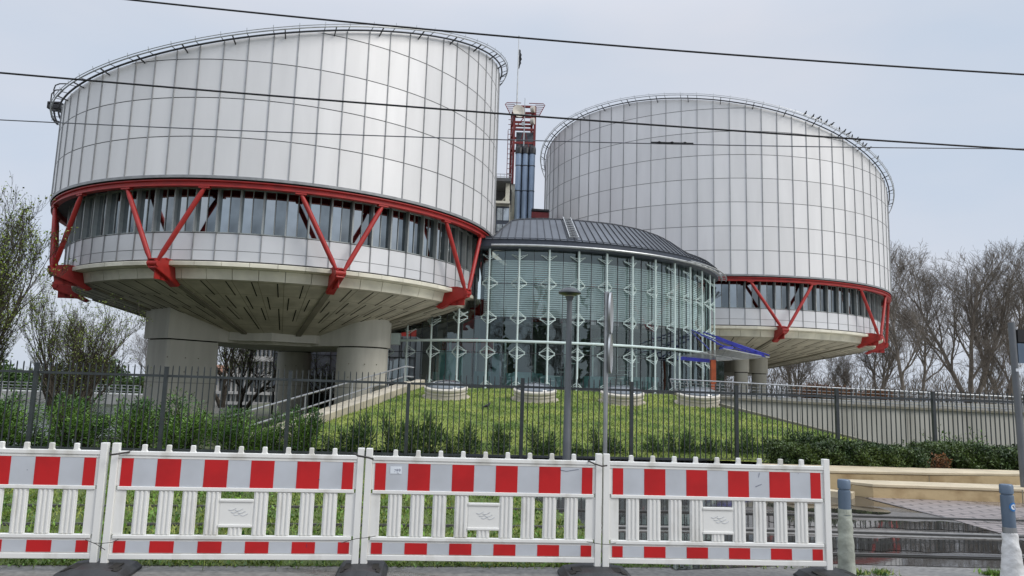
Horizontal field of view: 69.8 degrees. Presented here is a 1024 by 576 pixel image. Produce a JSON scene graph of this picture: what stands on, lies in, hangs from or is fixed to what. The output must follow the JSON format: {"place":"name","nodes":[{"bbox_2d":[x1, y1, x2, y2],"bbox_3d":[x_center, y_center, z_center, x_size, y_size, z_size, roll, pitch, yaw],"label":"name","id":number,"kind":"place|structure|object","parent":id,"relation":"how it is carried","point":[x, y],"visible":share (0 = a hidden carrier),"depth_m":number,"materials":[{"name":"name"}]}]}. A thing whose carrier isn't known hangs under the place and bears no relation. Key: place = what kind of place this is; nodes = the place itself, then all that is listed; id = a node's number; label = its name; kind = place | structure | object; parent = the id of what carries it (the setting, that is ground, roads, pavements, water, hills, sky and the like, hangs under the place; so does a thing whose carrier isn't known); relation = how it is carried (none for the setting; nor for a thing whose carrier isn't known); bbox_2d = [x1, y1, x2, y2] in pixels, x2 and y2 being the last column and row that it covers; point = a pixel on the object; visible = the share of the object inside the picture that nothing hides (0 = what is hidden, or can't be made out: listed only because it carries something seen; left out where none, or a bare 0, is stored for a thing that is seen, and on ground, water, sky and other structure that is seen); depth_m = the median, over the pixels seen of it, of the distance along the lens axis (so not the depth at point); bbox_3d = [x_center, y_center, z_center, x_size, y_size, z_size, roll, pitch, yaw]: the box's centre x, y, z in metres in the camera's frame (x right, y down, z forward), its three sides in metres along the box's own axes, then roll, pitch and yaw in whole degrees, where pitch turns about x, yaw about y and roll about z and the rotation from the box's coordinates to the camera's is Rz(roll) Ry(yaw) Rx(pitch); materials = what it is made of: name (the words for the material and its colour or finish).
{"place":"outdoors","nodes":[
{"label":"outdoors","id":0,"kind":"place"},
{"bbox_2d":[6,401,244,446],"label":"water","id":1,"kind":"structure","parent":0,"point":[108,408],"depth_m":77.40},
{"bbox_2d":[0,381,142,408],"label":"river bridge","id":2,"kind":"structure","parent":1,"relation":"in","point":[108,400],"depth_m":73.06,"materials":[{"name":"concrete"}]},
{"bbox_2d":[0,376,273,449],"bbox_3d":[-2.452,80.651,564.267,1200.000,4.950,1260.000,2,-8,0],"label":"ground","id":3,"kind":"structure","parent":0,"point":[266,412],"depth_m":59.46,"materials":[{"name":"green plant"}]},
{"bbox_2d":[0,260,42,364],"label":"young leaf tree","id":4,"kind":"object","parent":3,"relation":"on","point":[3,304],"visible":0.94,"depth_m":31.79,"materials":[{"name":"green plant"}]},
{"bbox_2d":[0,389,53,445],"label":"garden shrub","id":5,"kind":"object","parent":3,"relation":"on","point":[13,422],"visible":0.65,"depth_m":15.69,"materials":[{"name":"green plant"}]},
{"bbox_2d":[0,173,55,324],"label":"young leaf tree","id":6,"kind":"object","parent":3,"relation":"on","point":[32,216],"visible":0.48,"depth_m":36.91,"materials":[{"name":"green plant"}]},
{"bbox_2d":[0,201,78,372],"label":"young leaf tree","id":7,"kind":"object","parent":3,"relation":"on","point":[20,259],"visible":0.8,"depth_m":33.35,"materials":[{"name":"green plant"}]},
{"bbox_2d":[0,358,144,393],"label":"undergrowth","id":8,"kind":"object","parent":3,"relation":"on","point":[25,379],"visible":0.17,"depth_m":123.88,"materials":[{"name":"green plant"}]},
{"bbox_2d":[35,392,116,446],"bbox_3d":[-9.394,3.234,15.931,1.826,1.973,1.682,5,-9,-24],"label":"garden shrub","id":9,"kind":"object","parent":3,"relation":"on","point":[73,427],"visible":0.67,"depth_m":15.74,"materials":[{"name":"green plant"}]},
{"bbox_2d":[11,275,152,446],"bbox_3d":[-18.174,3.044,31.093,5.417,7.195,3.665,7,-10,-36],"label":"young leaf tree","id":10,"kind":"object","parent":3,"relation":"on","point":[51,352],"visible":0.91,"depth_m":30.78,"materials":[{"name":"green plant"}]},
{"bbox_2d":[36,304,151,417],"bbox_3d":[-20.127,3.920,33.799,6.126,6.185,4.734,-2,-9,26],"label":"young leaf tree","id":11,"kind":"object","parent":3,"relation":"on","point":[104,377],"visible":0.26,"depth_m":33.25,"materials":[{"name":"green plant"}]},
{"bbox_2d":[93,394,174,447],"bbox_3d":[-8.239,3.267,16.082,1.655,1.863,1.632,-1,-8,19],"label":"garden shrub","id":12,"kind":"object","parent":3,"relation":"on","point":[138,425],"visible":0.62,"depth_m":15.97,"materials":[{"name":"green plant"}]},
{"bbox_2d":[141,386,222,451],"bbox_3d":[-7.372,3.151,16.288,1.868,1.913,1.907,0,-8,10],"label":"garden shrub","id":13,"kind":"object","parent":3,"relation":"on","point":[183,428],"visible":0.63,"depth_m":16.14,"materials":[{"name":"green plant"}]},
{"bbox_2d":[214,346,249,407],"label":"young leaf tree","id":14,"kind":"object","parent":3,"relation":"on","point":[224,394],"visible":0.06,"depth_m":76.69,"materials":[{"name":"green plant"}]},
{"bbox_2d":[198,405,267,452],"bbox_3d":[-6.178,3.436,16.319,1.570,1.688,1.704,3,-8,-12],"label":"garden shrub","id":15,"kind":"object","parent":3,"relation":"on","point":[233,433],"visible":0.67,"depth_m":16.22,"materials":[{"name":"green plant"}]},
{"bbox_2d":[215,350,274,405],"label":"terraced building","id":16,"kind":"structure","parent":3,"relation":"on","point":[249,390],"depth_m":103.70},
{"bbox_2d":[216,347,278,410],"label":"young leaf tree","id":17,"kind":"object","parent":3,"relation":"on","point":[247,357],"visible":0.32,"depth_m":57.46,"materials":[{"name":"brown plant"}]},
{"bbox_2d":[247,406,292,453],"bbox_3d":[-5.417,3.377,16.515,1.051,1.435,1.073,7,-9,-33],"label":"garden shrub","id":18,"kind":"object","parent":3,"relation":"on","point":[270,436],"visible":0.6,"depth_m":16.39,"materials":[{"name":"green plant"}]},
{"bbox_2d":[47,22,507,432],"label":"drum building","id":19,"kind":"structure","parent":3,"relation":"on","point":[297,250],"depth_m":36.38,"materials":[{"name":"metal"}]},
{"bbox_2d":[81,195,94,238],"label":"window","id":20,"kind":"structure","parent":19,"relation":"in","point":[89,201],"depth_m":37.31,"materials":[{"name":"grey glass"}]},
{"bbox_2d":[90,192,106,236],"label":"window","id":21,"kind":"structure","parent":19,"relation":"in","point":[100,199],"depth_m":36.69,"materials":[{"name":"grey glass"}]},
{"bbox_2d":[102,190,120,235],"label":"window","id":22,"kind":"structure","parent":19,"relation":"in","point":[110,225],"depth_m":36.15,"materials":[{"name":"grey glass"}]},
{"bbox_2d":[117,188,136,233],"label":"window","id":23,"kind":"structure","parent":19,"relation":"in","point":[124,226],"depth_m":35.70,"materials":[{"name":"grey glass"}]},
{"bbox_2d":[133,188,154,232],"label":"window","id":24,"kind":"structure","parent":19,"relation":"in","point":[143,204],"depth_m":35.35,"materials":[{"name":"grey glass"}]},
{"bbox_2d":[151,187,174,232],"bbox_3d":[-16.561,-3.745,35.006,1.054,2.220,0.260,0,-8,11],"label":"window","id":25,"kind":"structure","parent":19,"relation":"in","point":[161,200],"depth_m":35.09,"materials":[{"name":"grey glass"}]},
{"bbox_2d":[171,187,195,231],"bbox_3d":[-15.527,-3.736,34.844,1.054,2.220,0.260,1,-8,6],"label":"window","id":26,"kind":"structure","parent":19,"relation":"in","point":[182,200],"depth_m":34.93,"materials":[{"name":"grey glass"}]},
{"bbox_2d":[192,187,217,232],"bbox_3d":[-14.481,-3.714,34.771,1.054,2.220,0.260,2,-8,1],"label":"window","id":27,"kind":"structure","parent":19,"relation":"in","point":[202,214],"depth_m":34.82,"materials":[{"name":"grey glass"}]},
{"bbox_2d":[215,188,240,233],"bbox_3d":[-13.433,-3.680,34.789,1.054,2.220,0.260,2,-8,-4],"label":"window","id":28,"kind":"structure","parent":19,"relation":"in","point":[224,203],"depth_m":34.85,"materials":[{"name":"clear glass"}]},
{"bbox_2d":[238,189,263,234],"bbox_3d":[-12.390,-3.633,34.896,1.054,2.220,0.260,3,-8,-9],"label":"window","id":29,"kind":"structure","parent":19,"relation":"in","point":[247,213],"depth_m":34.96,"materials":[{"name":"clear glass"}]},
{"bbox_2d":[261,191,286,236],"bbox_3d":[-11.362,-3.575,35.094,1.054,2.220,0.260,4,-8,-13],"label":"window","id":30,"kind":"structure","parent":19,"relation":"in","point":[271,198],"depth_m":35.16,"materials":[{"name":"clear glass"}]},
{"bbox_2d":[284,193,309,238],"bbox_3d":[-10.356,-3.504,35.380,1.054,2.220,0.260,4,-8,-18],"label":"window","id":31,"kind":"structure","parent":19,"relation":"in","point":[293,207],"depth_m":35.43,"materials":[{"name":"grey glass"}]},
{"bbox_2d":[307,195,331,240],"bbox_3d":[-9.379,-3.423,35.751,1.054,2.220,0.260,5,-9,-23],"label":"window","id":32,"kind":"structure","parent":19,"relation":"in","point":[323,211],"depth_m":35.85,"materials":[{"name":"grey glass"}]},
{"bbox_2d":[329,198,352,243],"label":"window","id":33,"kind":"structure","parent":19,"relation":"in","point":[337,217],"depth_m":36.25,"materials":[{"name":"grey glass"}]},
{"bbox_2d":[349,201,371,246],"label":"window","id":34,"kind":"structure","parent":19,"relation":"in","point":[358,224],"depth_m":36.77,"materials":[{"name":"grey glass"}]},
{"bbox_2d":[369,204,390,249],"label":"window","id":35,"kind":"structure","parent":19,"relation":"in","point":[381,226],"depth_m":37.40,"materials":[{"name":"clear glass"}]},
{"bbox_2d":[387,208,406,252],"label":"window","id":36,"kind":"structure","parent":19,"relation":"in","point":[397,218],"depth_m":38.06,"materials":[{"name":"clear glass"}]},
{"bbox_2d":[404,211,422,255],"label":"window","id":37,"kind":"structure","parent":19,"relation":"in","point":[412,235],"depth_m":38.79,"materials":[{"name":"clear glass"}]},
{"bbox_2d":[419,215,435,258],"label":"window","id":38,"kind":"structure","parent":19,"relation":"in","point":[427,223],"depth_m":39.58,"materials":[{"name":"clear glass"}]},
{"bbox_2d":[432,219,445,261],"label":"window","id":39,"kind":"structure","parent":19,"relation":"in","point":[439,227],"depth_m":40.42,"materials":[{"name":"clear glass"}]},
{"bbox_2d":[278,405,327,450],"bbox_3d":[-4.754,3.476,16.607,1.214,1.710,1.197,5,-9,-24],"label":"garden shrub","id":40,"kind":"object","parent":3,"relation":"on","point":[307,432],"visible":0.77,"depth_m":16.50,"materials":[{"name":"green plant"}]},
{"bbox_2d":[238,379,424,449],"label":"ramp kerb","id":41,"kind":"structure","parent":3,"relation":"on","point":[363,403],"depth_m":22.09,"materials":[{"name":"concrete"}]},
{"bbox_2d":[226,366,413,426],"bbox_3d":[-4.985,3.456,22.194,0.248,2.565,12.084,0,-8,12],"label":"handrail","id":42,"kind":"object","parent":41,"relation":"on","point":[329,400],"visible":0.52,"depth_m":21.10,"materials":[{"name":"metal"}]},
{"bbox_2d":[309,352,390,401],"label":"young leaf tree","id":43,"kind":"object","parent":3,"relation":"on","point":[323,370],"visible":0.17,"depth_m":55.90,"materials":[{"name":"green plant"}]},
{"bbox_2d":[454,422,483,457],"bbox_3d":[-1.053,3.628,16.561,0.820,1.194,0.555,7,-9,-32],"label":"young yew","id":44,"kind":"object","parent":3,"relation":"on","point":[467,436],"visible":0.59,"depth_m":16.56,"materials":[{"name":"green plant"}]},
{"bbox_2d":[761,435,932,467],"bbox_3d":[6.672,3.432,14.752,3.023,0.945,1.548,2,-8,0],"label":"hedge","id":45,"kind":"object","parent":3,"relation":"on","point":[838,452],"visible":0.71,"depth_m":14.24,"materials":[{"name":"green plant"}]},
{"bbox_2d":[719,397,1023,446],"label":"retaining wall","id":46,"kind":"structure","parent":3,"relation":"on","point":[884,420],"depth_m":42.17,"materials":[{"name":"concrete"}]},
{"bbox_2d":[670,379,1023,411],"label":"terrace railing","id":47,"kind":"object","parent":46,"relation":"on","point":[853,401],"visible":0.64,"depth_m":42.48,"materials":[{"name":"metal"}]},
{"bbox_2d":[721,362,1023,404],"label":"bare thicket","id":48,"kind":"object","parent":3,"relation":"on","point":[861,385],"visible":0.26,"depth_m":112.03,"materials":[{"name":"brown plant"}]},
{"bbox_2d":[902,439,1018,469],"bbox_3d":[9.983,3.604,15.163,3.311,0.921,1.538,2,-8,0],"label":"hedge","id":49,"kind":"object","parent":3,"relation":"on","point":[966,455],"visible":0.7,"depth_m":14.66,"materials":[{"name":"green plant"}]},
{"bbox_2d":[0,450,667,566],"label":"track lawn","id":50,"kind":"structure","parent":0,"point":[79,519],"depth_m":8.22,"materials":[{"name":"green plant"}]},
{"bbox_2d":[1,466,650,565],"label":"weeds","id":51,"kind":"object","parent":50,"relation":"on","point":[293,519],"visible":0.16,"depth_m":8.72,"materials":[{"name":"green plant"}]},
{"bbox_2d":[345,413,377,455],"bbox_3d":[-3.338,3.404,16.251,0.766,1.355,0.493,5,-9,-24],"label":"young yew","id":52,"kind":"object","parent":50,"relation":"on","point":[367,436],"visible":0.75,"depth_m":16.27,"materials":[{"name":"green plant"}]},
{"bbox_2d":[377,406,404,455],"bbox_3d":[-2.700,3.394,16.406,0.672,1.741,0.661,-4,-10,37],"label":"young yew","id":53,"kind":"object","parent":50,"relation":"on","point":[391,436],"visible":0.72,"depth_m":16.39,"materials":[{"name":"green plant"}]},
{"bbox_2d":[413,410,449,456],"bbox_3d":[-1.795,3.454,16.509,0.766,1.480,0.781,-2,-9,28],"label":"young yew","id":54,"kind":"object","parent":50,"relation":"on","point":[427,427],"visible":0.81,"depth_m":16.48,"materials":[{"name":"green plant"}]},
{"bbox_2d":[0,360,1023,462],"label":"steel fence","id":55,"kind":"object","parent":50,"relation":"on","point":[631,389],"visible":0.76,"depth_m":15.95,"materials":[{"name":"black metal"}]},
{"bbox_2d":[0,522,1023,540],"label":"tram rail","id":56,"kind":"object","parent":50,"relation":"on","point":[879,533],"visible":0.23,"depth_m":8.72,"materials":[{"name":"metal"}]},
{"bbox_2d":[0,564,1000,575],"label":"road","id":57,"kind":"structure","parent":0,"point":[145,570],"depth_m":6.45,"materials":[{"name":"grey asphalt"}]},
{"bbox_2d":[53,558,141,575],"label":"barrier foot","id":58,"kind":"object","parent":57,"relation":"on","point":[119,567],"visible":0.97,"depth_m":5.88},
{"bbox_2d":[0,441,109,561],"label":"construction barrier","id":59,"kind":"object","parent":58,"relation":"on","point":[50,469],"visible":0.98,"depth_m":6.05,"materials":[{"name":"white plastic"}]},
{"bbox_2d":[335,558,387,575],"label":"barrier foot","id":60,"kind":"object","parent":57,"relation":"on","point":[369,568],"visible":0.96,"depth_m":6.11},
{"bbox_2d":[100,443,364,563],"bbox_3d":[-2.330,1.834,6.212,2.078,0.983,0.052,3,-8,-7],"label":"construction barrier","id":61,"kind":"object","parent":60,"relation":"on","point":[144,471],"visible":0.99,"depth_m":6.19,"materials":[{"name":"white plastic"}]},
{"bbox_2d":[0,558,1000,575],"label":"weeds","id":62,"kind":"object","parent":57,"relation":"on","point":[526,565],"visible":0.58,"depth_m":6.59,"materials":[{"name":"green plant"}]},
{"bbox_2d":[557,563,630,575],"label":"barrier foot","id":63,"kind":"object","parent":57,"relation":"on","point":[582,569],"visible":0.96,"depth_m":6.29},
{"bbox_2d":[360,448,601,565],"bbox_3d":[-0.247,1.925,6.409,2.078,0.983,0.054,2,-7,-5],"label":"construction barrier","id":64,"kind":"object","parent":63,"relation":"on","point":[440,478],"visible":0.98,"depth_m":6.39,"materials":[{"name":"white plastic"}]},
{"bbox_2d":[602,453,832,569],"bbox_3d":[1.838,2.009,6.560,2.078,0.983,0.054,2,-9,-4],"label":"construction barrier","id":65,"kind":"object","parent":63,"relation":"on","point":[695,483],"visible":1,"depth_m":6.54,"materials":[{"name":"white plastic"}]},
{"bbox_2d":[793,567,857,575],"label":"barrier foot","id":66,"kind":"object","parent":57,"relation":"on","point":[815,571],"visible":0.98,"depth_m":6.48},
{"bbox_2d":[837,479,855,574],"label":"bollard","id":67,"kind":"object","parent":57,"relation":"on","point":[846,548],"visible":0.95,"depth_m":6.71,"materials":[{"name":"metal"}]},
{"bbox_2d":[999,484,1023,575],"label":"bollard","id":68,"kind":"object","parent":57,"relation":"on","point":[1011,560],"visible":1,"depth_m":6.67,"materials":[{"name":"white metal"}]},
{"bbox_2d":[0,72,1023,150],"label":"overhead wire","id":69,"kind":"object","parent":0,"point":[505,113],"visible":1,"depth_m":9.78,"materials":[{"name":"black metal"}]},
{"bbox_2d":[0,119,1023,148],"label":"overhead wire","id":70,"kind":"object","parent":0,"point":[675,143],"visible":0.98,"depth_m":10.37,"materials":[{"name":"black metal"}]},
{"bbox_2d":[0,0,1023,402],"label":"sky","id":71,"kind":"structure","parent":0,"point":[955,200],"materials":[{"name":"grey"}]},
{"bbox_2d":[268,387,864,461],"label":"lawn","id":72,"kind":"structure","parent":0,"point":[506,420],"depth_m":20.51,"materials":[{"name":"green plant"}]},
{"bbox_2d":[423,379,469,400],"bbox_3d":[-2.203,3.409,24.510,1.602,0.656,1.602,2,2,0],"label":"skylight","id":73,"kind":"object","parent":72,"relation":"on","point":[446,390],"visible":0.62,"depth_m":23.96,"materials":[{"name":"stone"}]},
{"bbox_2d":[512,382,557,403],"bbox_3d":[0.768,3.499,24.522,1.602,0.656,1.602,2,2,0],"label":"skylight","id":74,"kind":"object","parent":72,"relation":"on","point":[536,395],"visible":0.58,"depth_m":23.96,"materials":[{"name":"stone"}]},
{"bbox_2d":[598,385,644,405],"bbox_3d":[3.687,3.588,24.524,1.602,0.656,1.602,2,2,0],"label":"skylight","id":75,"kind":"object","parent":72,"relation":"on","point":[623,398],"visible":0.5,"depth_m":23.96,"materials":[{"name":"stone"}]},
{"bbox_2d":[675,386,721,407],"bbox_3d":[6.274,3.666,24.678,1.602,0.656,1.602,2,2,0],"label":"skylight","id":76,"kind":"object","parent":72,"relation":"on","point":[697,402],"visible":0.68,"depth_m":24.15,"materials":[{"name":"stone"}]},
{"bbox_2d":[128,0,1023,74],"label":"overhead wire","id":77,"kind":"object","parent":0,"point":[578,42],"visible":1,"depth_m":10.79,"materials":[{"name":"black metal"}]},
{"bbox_2d":[375,385,1023,461],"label":"terrace","id":78,"kind":"structure","parent":0,"point":[769,398],"depth_m":42.92,"materials":[{"name":"concrete"}]},
{"bbox_2d":[265,336,422,413],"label":"wing","id":79,"kind":"structure","parent":78,"relation":"on","point":[414,359],"depth_m":62.19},
{"bbox_2d":[488,173,511,353],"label":"stair block","id":80,"kind":"structure","parent":78,"relation":"on","point":[503,201],"depth_m":64.51,"materials":[{"name":"concrete"}]},
{"bbox_2d":[505,40,544,372],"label":"duct tower","id":81,"kind":"structure","parent":78,"relation":"on","point":[522,198],"depth_m":67.86,"materials":[{"name":"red metal"}]},
{"bbox_2d":[386,217,769,393],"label":"glass rotunda","id":82,"kind":"structure","parent":78,"relation":"on","point":[520,313],"depth_m":45.97,"materials":[{"name":"green glass"}]},
{"bbox_2d":[438,350,455,379],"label":"door panel","id":83,"kind":"structure","parent":82,"relation":"in","point":[450,358],"depth_m":44.44,"materials":[{"name":"glass"}]},
{"bbox_2d":[540,92,894,396],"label":"drum building","id":84,"kind":"structure","parent":78,"relation":"on","point":[792,244],"depth_m":58.16,"materials":[{"name":"metal"}]},
{"bbox_2d":[729,281,743,307],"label":"window","id":85,"kind":"structure","parent":84,"relation":"in","point":[734,302],"depth_m":56.97,"materials":[{"name":"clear glass"}]},
{"bbox_2d":[768,359,823,397],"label":"bare tree","id":86,"kind":"object","parent":78,"relation":"on","point":[801,374],"visible":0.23,"depth_m":103.43,"materials":[{"name":"brown plant"}]},
{"bbox_2d":[815,355,861,391],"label":"bare tree","id":87,"kind":"object","parent":78,"relation":"on","point":[844,377],"visible":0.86,"depth_m":95.23,"materials":[{"name":"brown plant"}]},
{"bbox_2d":[852,303,922,393],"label":"bare tree","id":88,"kind":"object","parent":78,"relation":"on","point":[888,358],"visible":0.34,"depth_m":94.91,"materials":[{"name":"brown plant"}]},
{"bbox_2d":[881,238,949,400],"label":"bare tree","id":89,"kind":"object","parent":78,"relation":"on","point":[920,337],"visible":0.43,"depth_m":80.78,"materials":[{"name":"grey plant"}]},
{"bbox_2d":[886,251,967,401],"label":"bare tree","id":90,"kind":"object","parent":78,"relation":"on","point":[924,360],"visible":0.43,"depth_m":98.72,"materials":[{"name":"grey plant"}]},
{"bbox_2d":[883,236,1023,402],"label":"bare tree","id":91,"kind":"object","parent":78,"relation":"on","point":[990,302],"visible":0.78,"depth_m":83.41,"materials":[{"name":"brown plant"}]},
{"bbox_2d":[920,253,1023,404],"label":"bare tree","id":92,"kind":"object","parent":78,"relation":"on","point":[1009,381],"visible":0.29,"depth_m":90.72,"materials":[{"name":"brown plant"}]},
{"bbox_2d":[958,330,1022,403],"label":"bare tree","id":93,"kind":"object","parent":78,"relation":"on","point":[986,370],"visible":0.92,"depth_m":77.16,"materials":[{"name":"brown plant"}]},
{"bbox_2d":[535,469,1023,569],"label":"track bed","id":94,"kind":"object","parent":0,"point":[894,510],"visible":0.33,"depth_m":9.12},
{"bbox_2d":[7,504,1023,521],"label":"tram rail","id":95,"kind":"object","parent":94,"relation":"on","point":[747,513],"visible":0.38,"depth_m":10.02,"materials":[{"name":"metal"}]},
{"bbox_2d":[100,546,1023,560],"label":"tram rail","id":96,"kind":"object","parent":94,"relation":"on","point":[927,556],"visible":0.15,"depth_m":7.59,"materials":[{"name":"metal"}]},
{"bbox_2d":[558,287,580,459],"bbox_3d":[1.209,1.897,15.812,0.500,3.841,0.500,2,-8,0],"label":"street lamp","id":97,"kind":"object","parent":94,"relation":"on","point":[569,293],"visible":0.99,"depth_m":15.76,"materials":[{"name":"grey metal"}]},
{"bbox_2d":[602,291,613,468],"bbox_3d":[2.016,1.930,15.536,0.168,3.750,0.886,0,-8,12],"label":"sign post","id":98,"kind":"object","parent":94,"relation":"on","point":[608,338],"visible":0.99,"depth_m":15.50,"materials":[{"name":"metal"}]},
{"bbox_2d":[771,503,890,513],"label":"puddle","id":99,"kind":"object","parent":94,"relation":"on","point":[861,509],"visible":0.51,"depth_m":10.69,"materials":[{"name":"liquid"}]},
{"bbox_2d":[704,536,1023,553],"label":"puddle","id":100,"kind":"object","parent":94,"relation":"on","point":[909,544],"visible":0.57,"depth_m":8.21,"materials":[{"name":"liquid"}]},
{"bbox_2d":[768,518,987,531],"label":"puddle","id":101,"kind":"object","parent":94,"relation":"on","point":[945,525],"visible":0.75,"depth_m":9.50,"materials":[{"name":"liquid"}]},
{"bbox_2d":[762,464,1019,489],"bbox_3d":[8.230,3.576,13.618,7.106,0.340,1.041,2,-8,-2],"label":"stone bench","id":102,"kind":"object","parent":94,"relation":"on","point":[972,476],"visible":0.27,"depth_m":13.34,"materials":[{"name":"stone"}]},
{"bbox_2d":[849,479,1023,503],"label":"stone bench","id":103,"kind":"object","parent":94,"relation":"on","point":[926,490],"visible":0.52,"depth_m":12.06,"materials":[{"name":"stone"}]},
{"bbox_2d":[1007,322,1023,486],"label":"grey pole","id":104,"kind":"object","parent":94,"relation":"on","point":[1016,342],"visible":0.94,"depth_m":12.50,"materials":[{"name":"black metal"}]},
{"bbox_2d":[865,497,1023,540],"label":"pavement","id":105,"kind":"structure","parent":0,"point":[965,509],"depth_m":11.03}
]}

